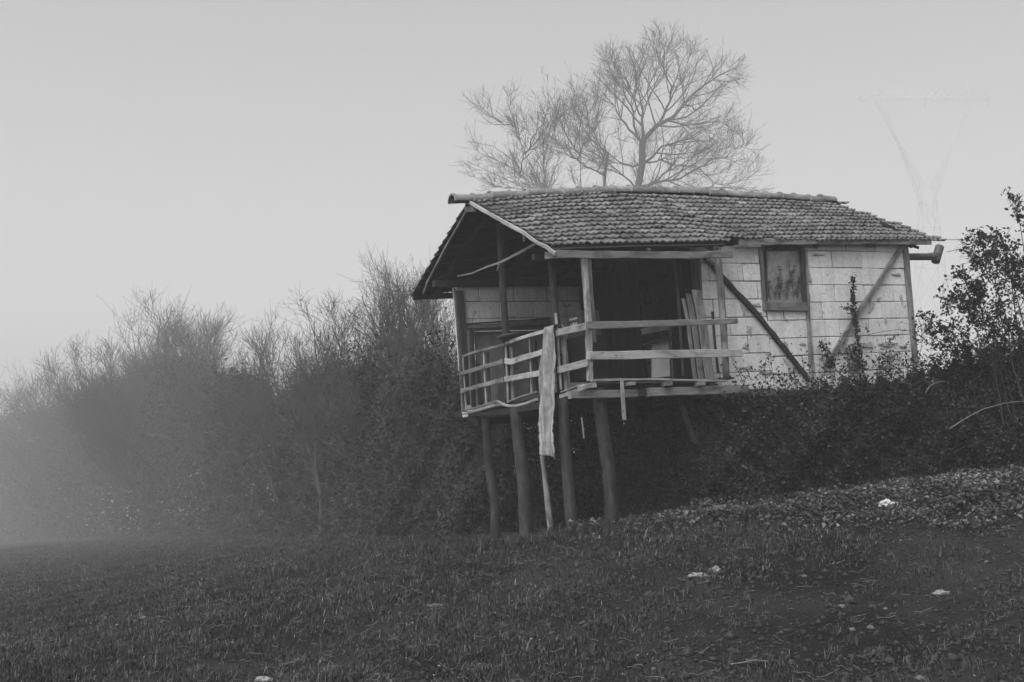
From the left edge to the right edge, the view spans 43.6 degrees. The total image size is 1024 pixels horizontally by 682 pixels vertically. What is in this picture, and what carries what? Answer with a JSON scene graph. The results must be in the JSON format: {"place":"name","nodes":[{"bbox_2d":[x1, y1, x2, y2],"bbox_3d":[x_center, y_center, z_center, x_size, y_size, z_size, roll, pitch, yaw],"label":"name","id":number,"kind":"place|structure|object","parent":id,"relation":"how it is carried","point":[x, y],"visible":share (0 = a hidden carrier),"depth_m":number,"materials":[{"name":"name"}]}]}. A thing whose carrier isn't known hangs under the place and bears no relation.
{"place":"outdoors","nodes":[
{"label":"outdoors","id":0,"kind":"place"},
{"bbox_2d":[0,397,1023,681],"bbox_3d":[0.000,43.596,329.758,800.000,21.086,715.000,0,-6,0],"label":"ground","id":1,"kind":"structure","parent":0,"point":[730,603],"depth_m":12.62,"materials":[{"name":"grey plant"}]},
{"bbox_2d":[0,358,67,533],"bbox_3d":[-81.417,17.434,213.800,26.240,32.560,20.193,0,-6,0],"label":"bare shrub","id":2,"kind":"object","parent":1,"relation":"on","point":[17,394],"visible":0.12,"depth_m":215.18,"materials":[{"name":"grey plant"}]},
{"bbox_2d":[0,353,114,534],"bbox_3d":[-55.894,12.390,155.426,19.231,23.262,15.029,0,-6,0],"label":"bare shrub","id":3,"kind":"object","parent":1,"relation":"on","point":[54,435],"visible":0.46,"depth_m":155.00,"materials":[{"name":"grey plant"}]},
{"bbox_2d":[29,286,247,534],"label":"bare tree","id":4,"kind":"object","parent":1,"relation":"on","point":[105,415],"visible":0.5,"depth_m":106.00,"materials":[{"name":"grey plant"}]},
{"bbox_2d":[159,301,290,533],"bbox_3d":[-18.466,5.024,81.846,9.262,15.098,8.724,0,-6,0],"label":"bare shrub","id":5,"kind":"object","parent":1,"relation":"on","point":[195,409],"visible":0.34,"depth_m":81.18,"materials":[{"name":"grey plant"}]},
{"bbox_2d":[0,306,514,542],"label":"undergrowth","id":6,"kind":"object","parent":1,"relation":"on","point":[429,487],"visible":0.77,"depth_m":57.19,"materials":[{"name":"grey plant"}]},
{"bbox_2d":[255,676,272,681],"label":"stone","id":7,"kind":"object","parent":1,"relation":"on","point":[261,677],"visible":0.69,"depth_m":10.34,"materials":[{"name":"white stone"}]},
{"bbox_2d":[191,311,350,529],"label":"bare tree","id":8,"kind":"object","parent":1,"relation":"on","point":[261,409],"visible":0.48,"depth_m":54.40,"materials":[{"name":"grey plant"}]},
{"bbox_2d":[241,285,390,534],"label":"bare shrub","id":9,"kind":"object","parent":1,"relation":"on","point":[302,373],"visible":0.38,"depth_m":44.20,"materials":[{"name":"grey plant"}]},
{"bbox_2d":[294,254,454,523],"bbox_3d":[-3.882,1.473,37.395,5.280,8.433,5.136,0,-6,0],"label":"bare tree","id":10,"kind":"object","parent":1,"relation":"on","point":[345,393],"visible":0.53,"depth_m":36.74,"materials":[{"name":"grey plant"}]},
{"bbox_2d":[339,242,475,412],"bbox_3d":[-2.509,1.165,37.022,5.242,8.357,5.187,4,-7,-36],"label":"bare tree","id":11,"kind":"object","parent":1,"relation":"on","point":[413,316],"visible":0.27,"depth_m":37.07,"materials":[{"name":"grey plant"}]},
{"bbox_2d":[368,335,457,527],"bbox_3d":[-1.293,2.007,27.208,3.081,4.361,2.878,-5,-8,40],"label":"leafy tree","id":12,"kind":"object","parent":1,"relation":"on","point":[422,396],"visible":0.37,"depth_m":27.11,"materials":[{"name":"plant"}]},
{"bbox_2d":[427,603,442,606],"bbox_3d":[-0.785,2.730,13.247,0.167,0.033,0.159,3,-7,-28],"label":"stone","id":13,"kind":"object","parent":1,"relation":"on","point":[429,605],"visible":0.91,"depth_m":13.21,"materials":[{"name":"stone"}]},
{"bbox_2d":[81,493,829,594],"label":"tall grass","id":14,"kind":"structure","parent":1,"relation":"on","point":[515,540],"depth_m":19.02,"materials":[{"name":"grey plant"}]},
{"bbox_2d":[0,489,1020,681],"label":"dead stalks","id":15,"kind":"object","parent":1,"relation":"on","point":[519,630],"visible":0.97,"depth_m":12.17,"materials":[{"name":"plant"}]},
{"bbox_2d":[3,473,1019,681],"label":"fallen leaves","id":16,"kind":"object","parent":1,"relation":"on","point":[515,614],"visible":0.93,"depth_m":12.19,"materials":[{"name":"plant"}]},
{"bbox_2d":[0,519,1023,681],"bbox_3d":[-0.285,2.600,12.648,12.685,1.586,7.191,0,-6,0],"label":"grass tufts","id":17,"kind":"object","parent":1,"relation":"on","point":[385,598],"visible":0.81,"depth_m":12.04,"materials":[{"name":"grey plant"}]},
{"bbox_2d":[451,78,582,330],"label":"bare tree","id":18,"kind":"object","parent":1,"relation":"on","point":[534,176],"visible":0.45,"depth_m":116.67,"materials":[{"name":"grey plant"}]},
{"bbox_2d":[101,475,1023,681],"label":"soil clods","id":19,"kind":"object","parent":1,"relation":"on","point":[687,650],"visible":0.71,"depth_m":11.77,"materials":[{"name":"grey soil"}]},
{"bbox_2d":[518,66,631,186],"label":"bare tree","id":20,"kind":"object","parent":1,"relation":"on","point":[606,159],"visible":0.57,"depth_m":125.35,"materials":[{"name":"grey plant"}]},
{"bbox_2d":[440,374,739,533],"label":"undergrowth","id":21,"kind":"object","parent":1,"relation":"on","point":[506,484],"visible":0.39,"depth_m":21.39,"materials":[{"name":"black plant"}]},
{"bbox_2d":[555,18,778,429],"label":"bare tree","id":22,"kind":"object","parent":1,"relation":"on","point":[642,149],"visible":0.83,"depth_m":132.08,"materials":[{"name":"grey plant"}]},
{"bbox_2d":[410,184,945,539],"bbox_3d":[3.213,0.278,21.393,9.134,5.843,4.752,-1,-7,-30],"label":"stilt hut","id":23,"kind":"object","parent":1,"relation":"on","point":[629,262],"visible":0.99,"depth_m":20.23,"materials":[{"name":"wood"}]},
{"bbox_2d":[469,324,549,407],"bbox_3d":[-0.015,0.404,21.174,1.643,1.340,0.132,-1,-7,-30],"label":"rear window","id":24,"kind":"structure","parent":23,"relation":"in","point":[483,338],"depth_m":21.14,"materials":[{"name":"grey wood"}]},
{"bbox_2d":[497,332,523,339],"bbox_3d":[-0.017,-0.065,19.360,0.406,0.081,0.467,-1,-7,-30],"label":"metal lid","id":25,"kind":"object","parent":23,"relation":"on","point":[510,336],"visible":0.94,"depth_m":19.22,"materials":[{"name":"metal"}]},
{"bbox_2d":[538,324,563,457],"bbox_3d":[0.522,0.727,18.244,0.218,1.895,0.647,3,-7,-29],"label":"cloth strip","id":26,"kind":"object","parent":23,"relation":"hanging from","point":[546,380],"visible":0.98,"depth_m":18.23,"materials":[{"name":"grey fabric"}]},
{"bbox_2d":[566,335,608,382],"bbox_3d":[1.079,0.253,18.290,0.360,0.625,0.460,-1,-7,-30],"label":"wooden crate","id":27,"kind":"object","parent":23,"relation":"on","point":[576,349],"visible":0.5,"depth_m":18.15,"materials":[{"name":"grey wood"}]},
{"bbox_2d":[567,310,600,338],"bbox_3d":[1.025,-0.239,18.340,0.305,0.360,0.390,-1,-7,-30],"label":"printed box","id":28,"kind":"object","parent":27,"relation":"on","point":[576,318],"visible":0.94,"depth_m":18.23,"materials":[{"name":"grey cardboard"}]},
{"bbox_2d":[651,339,669,377],"bbox_3d":[2.240,0.251,19.353,0.402,0.606,0.050,-1,-7,-30],"label":"white panel","id":29,"kind":"object","parent":23,"relation":"on","point":[660,367],"visible":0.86,"depth_m":19.32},
{"bbox_2d":[643,336,674,344],"bbox_3d":[2.216,-0.006,19.326,0.436,0.110,0.252,-1,-7,-30],"label":"table top","id":30,"kind":"object","parent":29,"relation":"on","point":[655,341],"visible":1,"depth_m":19.23,"materials":[{"name":"grey wood"}]},
{"bbox_2d":[641,326,668,334],"bbox_3d":[2.163,-0.176,19.287,0.520,0.158,0.032,-1,-7,-30],"label":"shelf board","id":31,"kind":"object","parent":30,"relation":"on","point":[648,330],"visible":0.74,"depth_m":19.24,"materials":[{"name":"grey wood"}]},
{"bbox_2d":[655,274,681,378],"bbox_3d":[2.448,-0.181,20.033,0.443,1.726,0.842,1,-6,-9],"label":"wooden plank","id":32,"kind":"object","parent":23,"relation":"in","point":[668,289],"depth_m":20.16,"materials":[{"name":"wood"}]},
{"bbox_2d":[669,326,672,376],"bbox_3d":[2.406,0.111,19.324,0.074,0.877,0.022,-1,-7,-30],"label":"wooden stick","id":33,"kind":"object","parent":23,"relation":"on","point":[671,349],"visible":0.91,"depth_m":19.32,"materials":[{"name":"grey wood"}]},
{"bbox_2d":[681,298,696,378],"bbox_3d":[2.595,-0.037,18.780,0.068,1.203,0.223,8,-10,-52],"label":"leaning plank","id":34,"kind":"object","parent":23,"relation":"on","point":[693,366],"visible":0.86,"depth_m":18.75,"materials":[{"name":"grey wood"}]},
{"bbox_2d":[686,293,703,378],"bbox_3d":[2.680,-0.066,18.789,0.100,1.289,0.251,9,-11,-56],"label":"leaning plank","id":35,"kind":"object","parent":23,"relation":"on","point":[695,337],"visible":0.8,"depth_m":18.77,"materials":[{"name":"grey wood"}]},
{"bbox_2d":[692,289,714,378],"bbox_3d":[2.808,-0.095,18.821,0.160,1.345,0.290,9,-11,-56],"label":"leaning plank","id":36,"kind":"object","parent":23,"relation":"on","point":[703,332],"visible":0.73,"depth_m":18.80,"materials":[{"name":"grey wood"}]},
{"bbox_2d":[711,312,719,372],"bbox_3d":[3.017,0.019,18.994,0.115,0.919,0.048,-1,-6,5],"label":"leaning plank","id":37,"kind":"object","parent":23,"relation":"on","point":[714,342],"visible":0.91,"depth_m":18.98,"materials":[{"name":"grey wood"}]},
{"bbox_2d":[768,253,800,299],"bbox_3d":[4.283,-1.016,20.138,0.745,0.780,0.071,4,-7,-31],"label":"window pane","id":38,"kind":"object","parent":23,"relation":"on","point":[786,286],"visible":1,"depth_m":20.15,"materials":[{"name":"glass"}]},
{"bbox_2d":[763,245,807,311],"bbox_3d":[4.278,-0.994,20.113,0.920,1.076,0.107,-1,-7,-30],"label":"window frame","id":39,"kind":"structure","parent":23,"relation":"in","point":[773,255],"depth_m":20.16,"materials":[{"name":"grey wood"}]},
{"bbox_2d":[817,340,839,372],"bbox_3d":[4.998,0.237,20.225,0.383,0.547,0.440,0,-6,0],"label":"creeper","id":40,"kind":"object","parent":23,"relation":"attached to","point":[831,358],"visible":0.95,"depth_m":20.16,"materials":[{"name":"plant"}]},
{"bbox_2d":[830,201,849,203],"bbox_3d":[5.930,-2.508,23.178,0.260,0.102,0.245,2,-6,-20],"label":"roof tile","id":41,"kind":"object","parent":23,"relation":"on","point":[840,202],"visible":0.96,"depth_m":23.11,"materials":[{"name":"ceramic"}]},
{"bbox_2d":[840,303,856,318],"bbox_3d":[5.392,-0.459,20.519,0.333,0.317,0.180,6,-8,-43],"label":"creeper","id":42,"kind":"object","parent":23,"relation":"attached to","point":[849,307],"visible":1,"depth_m":20.54,"materials":[{"name":"plant"}]},
{"bbox_2d":[838,341,872,378],"bbox_3d":[5.466,0.304,20.477,0.539,0.624,0.400,-4,-7,33],"label":"creeper","id":43,"kind":"object","parent":23,"relation":"attached to","point":[856,348],"visible":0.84,"depth_m":20.44,"materials":[{"name":"plant"}]},
{"bbox_2d":[848,276,865,368],"bbox_3d":[5.545,-0.302,20.560,0.247,1.540,0.178,0,-6,0],"label":"creeper","id":44,"kind":"object","parent":23,"relation":"hanging from","point":[853,309],"visible":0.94,"depth_m":20.56,"materials":[{"name":"plant"}]},
{"bbox_2d":[879,221,900,230],"bbox_3d":[6.479,-1.964,21.922,0.286,0.179,0.300,-5,-8,38],"label":"roof tile","id":45,"kind":"object","parent":23,"relation":"on","point":[888,225],"visible":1,"depth_m":21.83,"materials":[{"name":"ceramic"}]},
{"bbox_2d":[860,327,925,339],"bbox_3d":[6.219,-0.130,20.899,1.572,0.224,0.105,4,-7,-30],"label":"cane","id":46,"kind":"object","parent":23,"relation":"attached to","point":[892,330],"visible":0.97,"depth_m":20.94,"materials":[{"name":"grey plant"}]},
{"bbox_2d":[688,572,706,576],"bbox_3d":[1.957,2.461,13.497,0.204,0.050,0.187,4,-7,-36],"label":"plastic bag","id":47,"kind":"object","parent":1,"relation":"on","point":[694,574],"visible":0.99,"depth_m":13.45,"materials":[{"name":"white plastic"}]},
{"bbox_2d":[708,566,720,571],"bbox_3d":[2.162,2.427,13.616,0.139,0.076,0.122,0,-6,0],"label":"plastic bag","id":48,"kind":"object","parent":1,"relation":"on","point":[716,568],"visible":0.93,"depth_m":13.59,"materials":[{"name":"white plastic"}]},
{"bbox_2d":[730,357,742,381],"bbox_3d":[3.370,0.421,19.199,0.190,0.385,0.158,0,-6,0],"label":"weed","id":49,"kind":"object","parent":1,"relation":"on","point":[736,368],"visible":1,"depth_m":19.21,"materials":[{"name":"plant"}]},
{"bbox_2d":[731,660,765,664],"bbox_3d":[1.913,2.589,10.317,0.302,0.043,0.011,0,-6,0],"label":"dry cane","id":50,"kind":"object","parent":1,"relation":"on","point":[746,661],"visible":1,"depth_m":10.31,"materials":[{"name":"grey plant"}]},
{"bbox_2d":[759,357,768,379],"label":"weed","id":51,"kind":"object","parent":1,"relation":"on","point":[764,364],"visible":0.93,"depth_m":19.49,"materials":[{"name":"plant"}]},
{"bbox_2d":[786,369,799,383],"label":"weed","id":52,"kind":"object","parent":1,"relation":"on","point":[790,375],"visible":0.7,"depth_m":19.72,"materials":[{"name":"plant"}]},
{"bbox_2d":[568,461,1023,538],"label":"ground cover","id":53,"kind":"object","parent":1,"relation":"on","point":[860,493],"visible":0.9,"depth_m":16.27,"materials":[{"name":"grey plant"}]},
{"bbox_2d":[577,302,1023,518],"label":"bramble thicket","id":54,"kind":"object","parent":1,"relation":"on","point":[805,424],"visible":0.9,"depth_m":18.30,"materials":[{"name":"black plant"}]},
{"bbox_2d":[872,333,899,366],"bbox_3d":[6.071,0.158,20.814,0.639,0.590,0.119,3,-7,-27],"label":"weed","id":55,"kind":"object","parent":1,"relation":"on","point":[898,334],"visible":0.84,"depth_m":20.89,"materials":[{"name":"plant"}]},
{"bbox_2d":[878,499,897,506],"bbox_3d":[4.643,1.992,15.774,0.240,0.102,0.214,0,-6,0],"label":"plastic bag","id":56,"kind":"object","parent":1,"relation":"on","point":[885,502],"visible":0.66,"depth_m":15.73,"materials":[{"name":"white plastic"}]},
{"bbox_2d":[874,345,909,372],"bbox_3d":[6.160,0.319,20.827,0.549,0.505,0.344,2,-6,-19],"label":"weed","id":57,"kind":"object","parent":1,"relation":"on","point":[890,356],"visible":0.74,"depth_m":20.81,"materials":[{"name":"plant"}]},
{"bbox_2d":[913,311,925,361],"bbox_3d":[6.784,-0.074,21.250,0.199,0.868,0.234,-4,-7,35],"label":"weed","id":58,"kind":"object","parent":1,"relation":"on","point":[921,332],"visible":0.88,"depth_m":21.26,"materials":[{"name":"plant"}]},
{"bbox_2d":[915,675,923,679],"bbox_3d":[3.131,2.582,9.826,0.071,0.040,0.055,0,-6,0],"label":"stone","id":59,"kind":"object","parent":1,"relation":"on","point":[918,677],"visible":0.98,"depth_m":9.81,"materials":[{"name":"grey stone"}]},
{"bbox_2d":[857,74,990,368],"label":"power pylon","id":60,"kind":"object","parent":1,"relation":"on","point":[935,201],"visible":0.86,"depth_m":306.21,"materials":[{"name":"metal"}]},
{"bbox_2d":[933,590,949,594],"bbox_3d":[4.109,2.400,12.239,0.186,0.045,0.136,0,-6,0],"label":"plastic bag","id":61,"kind":"object","parent":1,"relation":"on","point":[941,592],"visible":0.97,"depth_m":12.20,"materials":[{"name":"white plastic"}]},
{"bbox_2d":[911,187,1023,453],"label":"leafy tree","id":62,"kind":"object","parent":1,"relation":"on","point":[993,252],"visible":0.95,"depth_m":18.12,"materials":[{"name":"plant"}]},
{"bbox_2d":[949,401,1023,428],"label":"dry cane","id":63,"kind":"object","parent":1,"relation":"on","point":[979,411],"visible":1,"depth_m":16.69,"materials":[{"name":"grey plant"}]},
{"bbox_2d":[0,0,1023,510],"label":"sky","id":64,"kind":"structure","parent":0,"point":[241,153],"materials":[{"name":"grey"}]}
]}

